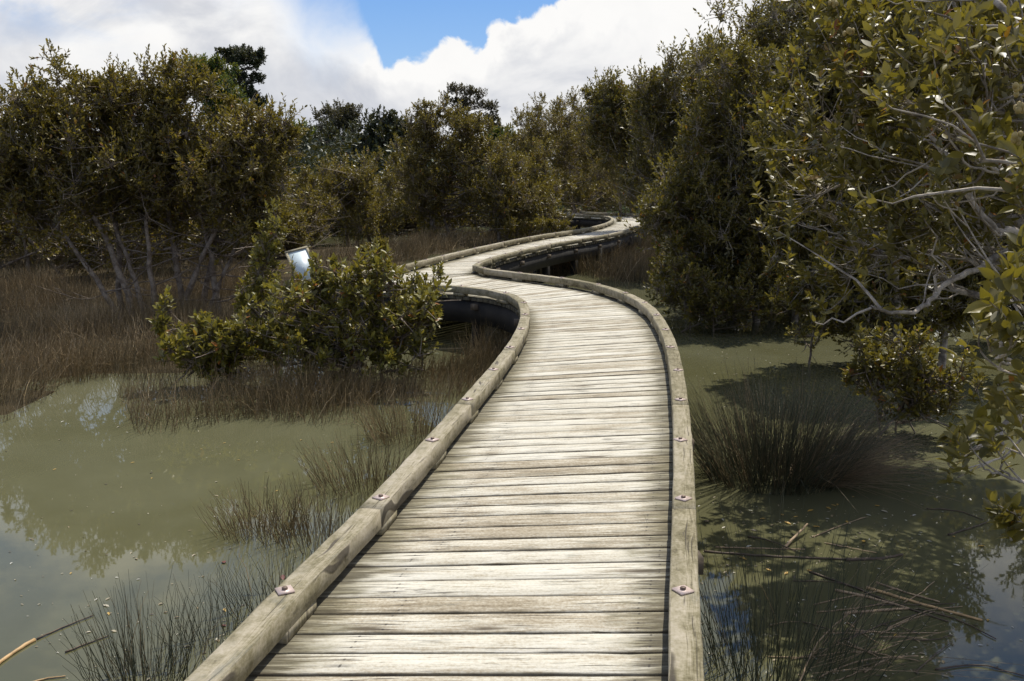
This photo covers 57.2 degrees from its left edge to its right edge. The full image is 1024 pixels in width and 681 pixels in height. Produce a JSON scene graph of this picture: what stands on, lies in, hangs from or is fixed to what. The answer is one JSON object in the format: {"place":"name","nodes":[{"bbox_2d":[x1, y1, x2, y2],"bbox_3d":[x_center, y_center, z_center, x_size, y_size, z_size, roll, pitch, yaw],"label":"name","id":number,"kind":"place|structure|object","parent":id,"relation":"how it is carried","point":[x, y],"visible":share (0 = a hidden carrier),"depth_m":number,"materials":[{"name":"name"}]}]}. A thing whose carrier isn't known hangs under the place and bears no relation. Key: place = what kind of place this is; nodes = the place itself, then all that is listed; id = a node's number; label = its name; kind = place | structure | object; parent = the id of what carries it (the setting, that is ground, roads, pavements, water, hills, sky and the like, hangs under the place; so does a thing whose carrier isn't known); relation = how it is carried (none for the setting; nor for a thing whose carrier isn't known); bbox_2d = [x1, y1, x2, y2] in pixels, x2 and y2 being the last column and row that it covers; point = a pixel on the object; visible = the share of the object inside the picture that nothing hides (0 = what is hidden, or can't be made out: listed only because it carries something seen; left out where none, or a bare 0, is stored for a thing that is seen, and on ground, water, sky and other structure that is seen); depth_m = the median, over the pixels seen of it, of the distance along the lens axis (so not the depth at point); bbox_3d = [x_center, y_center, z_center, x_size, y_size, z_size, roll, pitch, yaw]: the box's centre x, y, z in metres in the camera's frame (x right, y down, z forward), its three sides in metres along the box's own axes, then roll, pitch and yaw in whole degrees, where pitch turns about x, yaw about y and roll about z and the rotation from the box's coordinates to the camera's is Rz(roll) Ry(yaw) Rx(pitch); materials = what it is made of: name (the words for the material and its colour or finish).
{"place":"outdoors","nodes":[
{"label":"outdoors","id":0,"kind":"place"},
{"bbox_2d":[0,155,647,421],"bbox_3d":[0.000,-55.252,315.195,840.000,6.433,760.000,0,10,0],"label":"ground","id":1,"kind":"structure","parent":0,"point":[281,258],"depth_m":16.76,"materials":[{"name":"plant"}]},
{"bbox_2d":[0,211,187,265],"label":"mangrove tree","id":2,"kind":"object","parent":1,"relation":"on","point":[12,251],"visible":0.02,"depth_m":24.65,"materials":[{"name":"green plant"}]},
{"bbox_2d":[0,38,283,321],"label":"mangrove tree","id":3,"kind":"object","parent":1,"relation":"on","point":[44,124],"visible":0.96,"depth_m":14.53,"materials":[{"name":"green plant"}]},
{"bbox_2d":[96,170,301,271],"bbox_3d":[-7.439,-3.045,22.819,4.668,2.967,3.454,3,10,15],"label":"mangrove tree","id":4,"kind":"object","parent":1,"relation":"on","point":[159,255],"visible":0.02,"depth_m":22.63,"materials":[{"name":"green plant"}]},
{"bbox_2d":[177,51,249,130],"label":"broadleaf tree","id":5,"kind":"object","parent":1,"relation":"on","point":[213,62],"visible":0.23,"depth_m":91.22,"materials":[{"name":"green plant"}]},
{"bbox_2d":[214,43,267,121],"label":"pine tree","id":6,"kind":"object","parent":1,"relation":"on","point":[243,55],"visible":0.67,"depth_m":101.15,"materials":[{"name":"green plant"}]},
{"bbox_2d":[182,187,303,257],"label":"mangrove tree","id":7,"kind":"object","parent":1,"relation":"on","point":[224,242],"visible":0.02,"depth_m":26.54,"materials":[{"name":"green plant"}]},
{"bbox_2d":[282,116,316,168],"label":"broadleaf tree","id":8,"kind":"object","parent":1,"relation":"on","point":[305,123],"visible":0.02,"depth_m":77.76,"materials":[{"name":"green plant"}]},
{"bbox_2d":[274,196,340,257],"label":"mangrove tree","id":9,"kind":"object","parent":1,"relation":"on","point":[301,238],"visible":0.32,"depth_m":26.74,"materials":[{"name":"green plant"}]},
{"bbox_2d":[283,164,350,246],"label":"mangrove tree","id":10,"kind":"object","parent":1,"relation":"on","point":[310,205],"visible":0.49,"depth_m":30.56,"materials":[{"name":"green plant"}]},
{"bbox_2d":[284,117,355,170],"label":"tree","id":11,"kind":"object","parent":1,"relation":"on","point":[327,134],"visible":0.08,"depth_m":67.60,"materials":[{"name":"green plant"}]},
{"bbox_2d":[273,156,379,220],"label":"mangrove tree","id":12,"kind":"object","parent":1,"relation":"on","point":[319,167],"visible":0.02,"depth_m":44.07,"materials":[{"name":"green plant"}]},
{"bbox_2d":[310,97,362,141],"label":"gum tree","id":13,"kind":"object","parent":1,"relation":"on","point":[343,114],"visible":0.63,"depth_m":87.35,"materials":[{"name":"green plant"}]},
{"bbox_2d":[72,125,627,208],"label":"woodland","id":14,"kind":"object","parent":1,"relation":"on","point":[313,152],"visible":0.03,"depth_m":56.98,"materials":[{"name":"green plant"}]},
{"bbox_2d":[308,146,404,244],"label":"mangrove tree","id":15,"kind":"object","parent":1,"relation":"on","point":[357,184],"visible":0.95,"depth_m":32.30,"materials":[{"name":"green plant"}]},
{"bbox_2d":[356,237,394,264],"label":"mangrove bush","id":16,"kind":"object","parent":1,"relation":"on","point":[382,243],"visible":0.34,"depth_m":23.86,"materials":[{"name":"green plant"}]},
{"bbox_2d":[337,104,419,174],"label":"tree","id":17,"kind":"object","parent":1,"relation":"on","point":[385,130],"visible":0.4,"depth_m":63.64,"materials":[{"name":"green plant"}]},
{"bbox_2d":[298,176,472,235],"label":"mangrove tree","id":18,"kind":"object","parent":1,"relation":"on","point":[410,222],"visible":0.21,"depth_m":37.94,"materials":[{"name":"green plant"}]},
{"bbox_2d":[310,219,572,268],"bbox_3d":[-2.134,-3.734,32.828,4.360,0.816,20.386,3,10,18],"label":"rush bed","id":19,"kind":"object","parent":1,"relation":"on","point":[417,245],"visible":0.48,"depth_m":29.00,"materials":[{"name":"plant"}]},
{"bbox_2d":[376,90,507,236],"bbox_3d":[-2.482,-6.377,34.541,5.101,5.530,3.849,0,10,0],"label":"mangrove tree","id":20,"kind":"object","parent":1,"relation":"on","point":[432,193],"visible":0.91,"depth_m":33.96,"materials":[{"name":"green plant"}]},
{"bbox_2d":[441,81,503,139],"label":"gum tree","id":21,"kind":"object","parent":1,"relation":"on","point":[470,92],"visible":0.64,"depth_m":50.43,"materials":[{"name":"green plant"}]},
{"bbox_2d":[483,123,515,145],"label":"broadleaf tree","id":22,"kind":"object","parent":1,"relation":"on","point":[497,131],"visible":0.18,"depth_m":72.88,"materials":[{"name":"green plant"}]},
{"bbox_2d":[441,133,560,243],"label":"mangrove tree","id":23,"kind":"object","parent":1,"relation":"on","point":[502,184],"visible":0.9,"depth_m":33.19,"materials":[{"name":"green plant"}]},
{"bbox_2d":[457,165,555,223],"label":"mangrove tree","id":24,"kind":"object","parent":1,"relation":"on","point":[481,214],"visible":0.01,"depth_m":46.08,"materials":[{"name":"green plant"}]},
{"bbox_2d":[512,91,581,200],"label":"mangrove tree","id":25,"kind":"object","parent":1,"relation":"on","point":[535,133],"visible":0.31,"depth_m":44.70,"materials":[{"name":"green plant"}]},
{"bbox_2d":[512,136,586,234],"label":"mangrove tree","id":26,"kind":"object","parent":1,"relation":"on","point":[539,154],"visible":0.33,"depth_m":35.39,"materials":[{"name":"green plant"}]},
{"bbox_2d":[530,213,570,233],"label":"mangrove bush","id":27,"kind":"object","parent":1,"relation":"on","point":[541,225],"visible":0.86,"depth_m":30.71,"materials":[{"name":"green plant"}]},
{"bbox_2d":[497,79,624,205],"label":"mangrove tree","id":28,"kind":"object","parent":1,"relation":"on","point":[518,143],"visible":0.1,"depth_m":50.07,"materials":[{"name":"green plant"}]},
{"bbox_2d":[525,86,615,214],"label":"mangrove tree","id":29,"kind":"object","parent":1,"relation":"on","point":[566,145],"visible":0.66,"depth_m":42.79,"materials":[{"name":"green plant"}]},
{"bbox_2d":[486,223,666,285],"bbox_3d":[2.205,-3.049,28.661,5.154,0.887,17.252,2,10,9],"label":"rush bed","id":30,"kind":"object","parent":1,"relation":"on","point":[627,261],"visible":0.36,"depth_m":22.26,"materials":[{"name":"plant"}]},
{"bbox_2d":[553,140,640,215],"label":"mangrove tree","id":31,"kind":"object","parent":1,"relation":"on","point":[599,199],"visible":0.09,"depth_m":48.68,"materials":[{"name":"green plant"}]},
{"bbox_2d":[565,81,643,216],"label":"mangrove tree","id":32,"kind":"object","parent":1,"relation":"on","point":[611,192],"visible":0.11,"depth_m":39.04,"materials":[{"name":"green plant"}]},
{"bbox_2d":[616,213,625,221],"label":"mangrove bush","id":33,"kind":"object","parent":1,"relation":"on","point":[618,218],"visible":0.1,"depth_m":34.57,"materials":[{"name":"green plant"}]},
{"bbox_2d":[606,21,732,250],"bbox_3d":[4.080,-4.404,21.772,4.721,6.005,3.262,-8,12,-37],"label":"mangrove tree","id":34,"kind":"object","parent":1,"relation":"on","point":[653,122],"visible":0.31,"depth_m":21.59,"materials":[{"name":"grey plant"}]},
{"bbox_2d":[684,0,868,101],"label":"mangrove tree","id":35,"kind":"object","parent":1,"relation":"on","point":[771,24],"visible":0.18,"depth_m":17.45,"materials":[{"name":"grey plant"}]},
{"bbox_2d":[740,0,1010,371],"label":"mangrove tree","id":36,"kind":"object","parent":1,"relation":"on","point":[949,315],"visible":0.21,"depth_m":10.86,"materials":[{"name":"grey plant"}]},
{"bbox_2d":[0,0,796,163],"label":"sky","id":37,"kind":"structure","parent":0,"point":[392,54],"materials":[{"name":"white"}]},
{"bbox_2d":[0,226,1023,680],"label":"water","id":38,"kind":"structure","parent":0,"point":[86,452],"depth_m":6.47,"materials":[{"name":"liquid"}]},
{"bbox_2d":[0,638,35,663],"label":"floating cane","id":39,"kind":"object","parent":38,"relation":"on","point":[16,650],"visible":1,"depth_m":4.62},
{"bbox_2d":[35,675,64,680],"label":"floating stalk","id":40,"kind":"object","parent":38,"relation":"on","point":[49,678],"visible":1,"depth_m":4.37,"materials":[{"name":"plant"}]},
{"bbox_2d":[36,615,91,639],"bbox_3d":[-2.317,1.484,4.871,0.016,0.011,0.314,6,12,32],"label":"floating stick","id":41,"kind":"object","parent":38,"relation":"on","point":[61,628],"visible":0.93,"depth_m":4.85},
{"bbox_2d":[0,170,166,278],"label":"mangrove tree","id":42,"kind":"object","parent":38,"relation":"on","point":[40,248],"visible":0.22,"depth_m":20.85,"materials":[{"name":"green plant"}]},
{"bbox_2d":[65,636,106,652],"bbox_3d":[-2.124,1.515,4.694,0.013,0.010,0.221,8,13,39],"label":"floating stick","id":43,"kind":"object","parent":38,"relation":"on","point":[83,645],"visible":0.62,"depth_m":4.67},
{"bbox_2d":[45,566,222,680],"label":"rush clump","id":44,"kind":"object","parent":38,"relation":"on","point":[131,663],"visible":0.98,"depth_m":4.31,"materials":[{"name":"plant"}]},
{"bbox_2d":[0,243,282,291],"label":"rush bed","id":45,"kind":"object","parent":38,"relation":"on","point":[145,274],"visible":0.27,"depth_m":21.26,"materials":[{"name":"plant"}]},
{"bbox_2d":[76,43,315,313],"bbox_3d":[-5.195,-2.527,15.395,3.828,4.494,2.639,-2,10,-13],"label":"mangrove tree","id":46,"kind":"object","parent":38,"relation":"on","point":[228,156],"visible":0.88,"depth_m":15.00,"materials":[{"name":"green plant"}]},
{"bbox_2d":[146,285,262,388],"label":"mangrove sapling","id":47,"kind":"object","parent":38,"relation":"on","point":[214,342],"visible":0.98,"depth_m":10.23,"materials":[{"name":"green plant"}]},
{"bbox_2d":[143,569,275,662],"bbox_3d":[-1.458,1.356,4.628,0.628,0.429,0.606,8,12,38],"label":"rush clump","id":48,"kind":"object","parent":38,"relation":"on","point":[217,628],"visible":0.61,"depth_m":4.68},
{"bbox_2d":[193,537,312,621],"bbox_3d":[-1.292,1.296,5.076,0.687,0.394,0.606,4,10,20],"label":"rush clump","id":49,"kind":"object","parent":38,"relation":"on","point":[272,590],"visible":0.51,"depth_m":5.09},
{"bbox_2d":[194,478,321,542],"bbox_3d":[-1.671,1.100,6.182,0.856,0.403,0.700,0,10,0],"label":"rush clump","id":50,"kind":"object","parent":38,"relation":"on","point":[258,521],"visible":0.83,"depth_m":6.14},
{"bbox_2d":[231,197,290,358],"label":"mangrove sapling","id":51,"kind":"object","parent":38,"relation":"on","point":[258,266],"visible":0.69,"depth_m":11.11,"materials":[{"name":"green plant"}]},
{"bbox_2d":[285,246,314,345],"bbox_3d":[-2.664,-0.466,12.068,0.295,1.477,0.451,-9,13,-41],"label":"information panel","id":52,"kind":"object","parent":38,"relation":"on","point":[301,255],"visible":0.41,"depth_m":12.00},
{"bbox_2d":[106,318,512,433],"bbox_3d":[-1.191,0.200,10.783,6.858,0.588,3.733,-9,13,-41],"label":"rush bed","id":53,"kind":"object","parent":38,"relation":"on","point":[352,387],"visible":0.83,"depth_m":9.64,"materials":[{"name":"plant"}]},
{"bbox_2d":[238,469,381,555],"bbox_3d":[-1.290,1.068,5.997,0.875,0.531,0.900,-8,12,-38],"label":"rush clump","id":54,"kind":"object","parent":38,"relation":"on","point":[337,518],"visible":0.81,"depth_m":6.00,"materials":[{"name":"plant"}]},
{"bbox_2d":[230,233,460,388],"bbox_3d":[-1.830,-0.297,10.375,2.534,1.772,1.252,0,10,0],"label":"mangrove sapling","id":55,"kind":"object","parent":38,"relation":"on","point":[319,288],"visible":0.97,"depth_m":10.23,"materials":[{"name":"green plant"}]},
{"bbox_2d":[287,424,422,499],"bbox_3d":[-1.181,0.876,7.077,1.088,0.539,0.934,2,10,14],"label":"rush clump","id":56,"kind":"object","parent":38,"relation":"on","point":[375,478],"visible":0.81,"depth_m":7.03,"materials":[{"name":"plant"}]},
{"bbox_2d":[340,382,458,447],"bbox_3d":[-0.978,0.650,8.387,1.143,0.537,0.977,0,10,0],"label":"rush clump","id":57,"kind":"object","parent":38,"relation":"on","point":[406,434],"visible":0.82,"depth_m":8.32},
{"bbox_2d":[361,155,461,195],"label":"mangrove tree","id":58,"kind":"object","parent":38,"relation":"on","point":[389,172],"visible":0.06,"depth_m":41.35,"materials":[{"name":"green plant"}]},
{"bbox_2d":[391,260,448,372],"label":"mangrove sapling","id":59,"kind":"object","parent":38,"relation":"on","point":[415,280],"visible":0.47,"depth_m":10.94,"materials":[{"name":"green plant"}]},
{"bbox_2d":[184,209,703,680],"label":"boardwalk","id":60,"kind":"structure","parent":38,"relation":"in","point":[495,526],"depth_m":4.31,"materials":[{"name":"wood"}]},
{"bbox_2d":[494,209,530,240],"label":"mangrove bush","id":61,"kind":"object","parent":38,"relation":"on","point":[518,228],"visible":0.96,"depth_m":32.72,"materials":[{"name":"green plant"}]},
{"bbox_2d":[9,335,1022,680],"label":"leaf litter","id":62,"kind":"object","parent":38,"relation":"on","point":[703,551],"visible":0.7,"depth_m":5.27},
{"bbox_2d":[573,65,675,248],"bbox_3d":[4.303,-5.426,28.595,4.404,5.735,3.590,4,11,23],"label":"mangrove tree","id":63,"kind":"object","parent":38,"relation":"on","point":[608,115],"visible":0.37,"depth_m":28.00,"materials":[{"name":"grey plant"}]},
{"bbox_2d":[624,24,806,322],"bbox_3d":[3.885,-2.522,14.970,3.776,4.844,2.813,5,11,26],"label":"mangrove tree","id":64,"kind":"object","parent":38,"relation":"in","point":[703,211],"visible":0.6,"depth_m":14.56,"materials":[{"name":"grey plant"}]},
{"bbox_2d":[643,250,788,331],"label":"mangrove sapling","id":65,"kind":"object","parent":38,"relation":"on","point":[693,295],"visible":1,"depth_m":13.89,"materials":[{"name":"green plant"}]},
{"bbox_2d":[715,546,804,549],"bbox_3d":[1.559,1.306,5.899,0.553,0.011,0.011,1,10,4],"label":"floating cane","id":66,"kind":"object","parent":38,"relation":"on","point":[758,548],"visible":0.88,"depth_m":5.90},
{"bbox_2d":[694,119,831,317],"bbox_3d":[4.973,-2.216,15.820,4.181,4.003,2.860,6,11,31],"label":"mangrove tree","id":67,"kind":"object","parent":38,"relation":"in","point":[783,309],"depth_m":15.76,"materials":[{"name":"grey plant"}]},
{"bbox_2d":[748,536,796,550],"bbox_3d":[1.655,1.287,5.957,0.037,0.030,0.367,-8,12,-38],"label":"floating stick","id":68,"kind":"object","parent":38,"relation":"on","point":[770,541],"visible":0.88,"depth_m":5.99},
{"bbox_2d":[704,550,845,559],"bbox_3d":[1.623,1.326,5.781,0.866,0.018,0.034,1,10,9],"label":"floating stick","id":69,"kind":"object","parent":38,"relation":"on","point":[718,552],"visible":0.85,"depth_m":5.78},
{"bbox_2d":[701,547,851,680],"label":"rush clump","id":70,"kind":"object","parent":38,"relation":"on","point":[744,650],"visible":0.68,"depth_m":4.04,"materials":[{"name":"plant"}]},
{"bbox_2d":[782,523,807,547],"bbox_3d":[1.824,1.258,6.037,0.020,0.065,0.383,8,13,39],"label":"floating stick","id":71,"kind":"object","parent":38,"relation":"on","point":[794,537],"visible":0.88,"depth_m":6.02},
{"bbox_2d":[768,650,849,657],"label":"floating stalk","id":72,"kind":"object","parent":38,"relation":"on","point":[803,657],"visible":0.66,"depth_m":4.56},
{"bbox_2d":[765,258,872,363],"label":"mangrove sapling","id":73,"kind":"object","parent":38,"relation":"in","point":[796,307],"visible":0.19,"depth_m":11.65,"materials":[{"name":"green plant"}]},
{"bbox_2d":[793,580,862,588],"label":"floating stalk","id":74,"kind":"object","parent":38,"relation":"on","point":[823,581],"visible":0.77,"depth_m":5.42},
{"bbox_2d":[800,604,862,680],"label":"floating stalk","id":75,"kind":"object","parent":38,"relation":"on","point":[816,645],"visible":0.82,"depth_m":4.57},
{"bbox_2d":[644,466,1020,680],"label":"rush clump","id":76,"kind":"object","parent":38,"relation":"on","point":[708,624],"visible":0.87,"depth_m":4.43,"materials":[{"name":"plant"}]},
{"bbox_2d":[686,350,989,512],"bbox_3d":[2.287,0.654,7.172,2.821,1.143,2.312,0,10,0],"label":"rush clump","id":77,"kind":"object","parent":38,"relation":"on","point":[821,465],"visible":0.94,"depth_m":7.06,"materials":[{"name":"plant"}]},
{"bbox_2d":[813,517,865,536],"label":"floating stalk","id":78,"kind":"object","parent":38,"relation":"on","point":[838,526],"visible":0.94,"depth_m":6.26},
{"bbox_2d":[823,631,874,633],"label":"floating stalk","id":79,"kind":"object","parent":38,"relation":"on","point":[849,632],"visible":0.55,"depth_m":4.80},
{"bbox_2d":[826,543,876,552],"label":"floating stalk","id":80,"kind":"object","parent":38,"relation":"on","point":[850,547],"visible":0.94,"depth_m":5.89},
{"bbox_2d":[813,588,897,604],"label":"floating stalk","id":81,"kind":"object","parent":38,"relation":"on","point":[849,596],"visible":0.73,"depth_m":5.21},
{"bbox_2d":[816,600,898,611],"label":"floating stalk","id":82,"kind":"object","parent":38,"relation":"on","point":[854,608],"visible":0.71,"depth_m":5.07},
{"bbox_2d":[817,655,917,678],"bbox_3d":[1.683,1.542,4.478,0.565,0.027,0.066,-3,10,-17],"label":"floating stalk","id":83,"kind":"object","parent":38,"relation":"on","point":[869,659],"visible":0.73,"depth_m":4.51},
{"bbox_2d":[835,589,905,607],"bbox_3d":[1.990,1.428,5.193,0.396,0.018,0.029,7,12,34],"label":"floating cane","id":84,"kind":"object","parent":38,"relation":"on","point":[863,596],"visible":0.83,"depth_m":5.21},
{"bbox_2d":[846,553,902,560],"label":"floating stick","id":85,"kind":"object","parent":38,"relation":"on","point":[867,558],"visible":0.94,"depth_m":5.73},
{"bbox_2d":[843,607,908,614],"bbox_3d":[1.959,1.453,5.048,0.380,0.019,0.022,-2,10,-10],"label":"floating cane","id":86,"kind":"object","parent":38,"relation":"on","point":[885,609],"visible":0.78,"depth_m":5.05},
{"bbox_2d":[854,643,898,652],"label":"floating stalk","id":87,"kind":"object","parent":38,"relation":"on","point":[877,650],"visible":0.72,"depth_m":4.62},
{"bbox_2d":[837,642,917,660],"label":"floating stalk","id":88,"kind":"object","parent":38,"relation":"on","point":[876,653],"visible":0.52,"depth_m":4.59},
{"bbox_2d":[809,570,948,621],"bbox_3d":[2.020,1.421,5.236,0.028,0.015,0.829,-8,13,-39],"label":"floating stick","id":89,"kind":"object","parent":38,"relation":"on","point":[815,573],"visible":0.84,"depth_m":5.27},
{"bbox_2d":[847,614,915,639],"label":"floating stalk","id":90,"kind":"object","parent":38,"relation":"on","point":[879,625],"visible":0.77,"depth_m":4.87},
{"bbox_2d":[747,0,1023,543],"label":"mangrove tree","id":91,"kind":"object","parent":38,"relation":"in","point":[971,111],"visible":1,"depth_m":5.14,"materials":[{"name":"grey plant"}]},
{"bbox_2d":[851,629,939,633],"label":"floating stalk","id":92,"kind":"object","parent":38,"relation":"on","point":[900,633],"visible":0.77,"depth_m":4.80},
{"bbox_2d":[879,636,925,638],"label":"floating stalk","id":93,"kind":"object","parent":38,"relation":"on","point":[900,636],"visible":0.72,"depth_m":4.76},
{"bbox_2d":[876,582,939,602],"bbox_3d":[2.218,1.415,5.274,0.022,0.013,0.356,-9,14,-43],"label":"floating cane","id":94,"kind":"object","parent":38,"relation":"on","point":[888,586],"visible":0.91,"depth_m":5.26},
{"bbox_2d":[881,611,935,633],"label":"floating stalk","id":95,"kind":"object","parent":38,"relation":"on","point":[904,621],"visible":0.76,"depth_m":4.92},
{"bbox_2d":[870,603,956,605],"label":"floating stalk","id":96,"kind":"object","parent":38,"relation":"on","point":[914,604],"visible":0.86,"depth_m":5.12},
{"bbox_2d":[841,320,988,437],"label":"mangrove sapling","id":97,"kind":"object","parent":38,"relation":"on","point":[913,387],"visible":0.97,"depth_m":8.27,"materials":[{"name":"green plant"}]},
{"bbox_2d":[903,581,934,602],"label":"floating stalk","id":98,"kind":"object","parent":38,"relation":"on","point":[919,593],"visible":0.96,"depth_m":5.27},
{"bbox_2d":[866,586,981,620],"bbox_3d":[2.240,1.438,5.132,0.610,0.020,0.027,9,13,41],"label":"floating cane","id":99,"kind":"object","parent":38,"relation":"on","point":[931,606],"visible":0.9,"depth_m":5.11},
{"bbox_2d":[888,606,962,627],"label":"floating stalk","id":100,"kind":"object","parent":38,"relation":"on","point":[920,613],"visible":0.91,"depth_m":4.99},
{"bbox_2d":[907,635,951,640],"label":"floating stalk","id":101,"kind":"object","parent":38,"relation":"on","point":[928,639],"visible":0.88,"depth_m":4.73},
{"bbox_2d":[915,642,951,672],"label":"floating stalk","id":102,"kind":"object","parent":38,"relation":"on","point":[921,666],"visible":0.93,"depth_m":4.55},
{"bbox_2d":[926,508,982,519],"bbox_3d":[3.089,1.196,6.537,0.365,0.014,0.085,7,12,35],"label":"floating stick","id":103,"kind":"object","parent":38,"relation":"on","point":[953,510],"visible":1,"depth_m":6.58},
{"bbox_2d":[918,608,995,638],"bbox_3d":[2.339,1.476,4.922,0.054,0.010,0.424,-7,12,-36],"label":"floating stick","id":104,"kind":"object","parent":38,"relation":"on","point":[956,619],"visible":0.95,"depth_m":4.95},
{"bbox_2d":[947,521,987,534],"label":"floating stick","id":105,"kind":"object","parent":38,"relation":"on","point":[966,529],"visible":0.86,"depth_m":6.21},
{"bbox_2d":[935,664,1023,675],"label":"floating stick","id":106,"kind":"object","parent":38,"relation":"on","point":[941,668],"visible":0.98,"depth_m":4.46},
{"bbox_2d":[969,202,1023,331],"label":"mangrove tree","id":107,"kind":"object","parent":38,"relation":"in","point":[1011,307],"visible":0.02,"depth_m":12.85,"materials":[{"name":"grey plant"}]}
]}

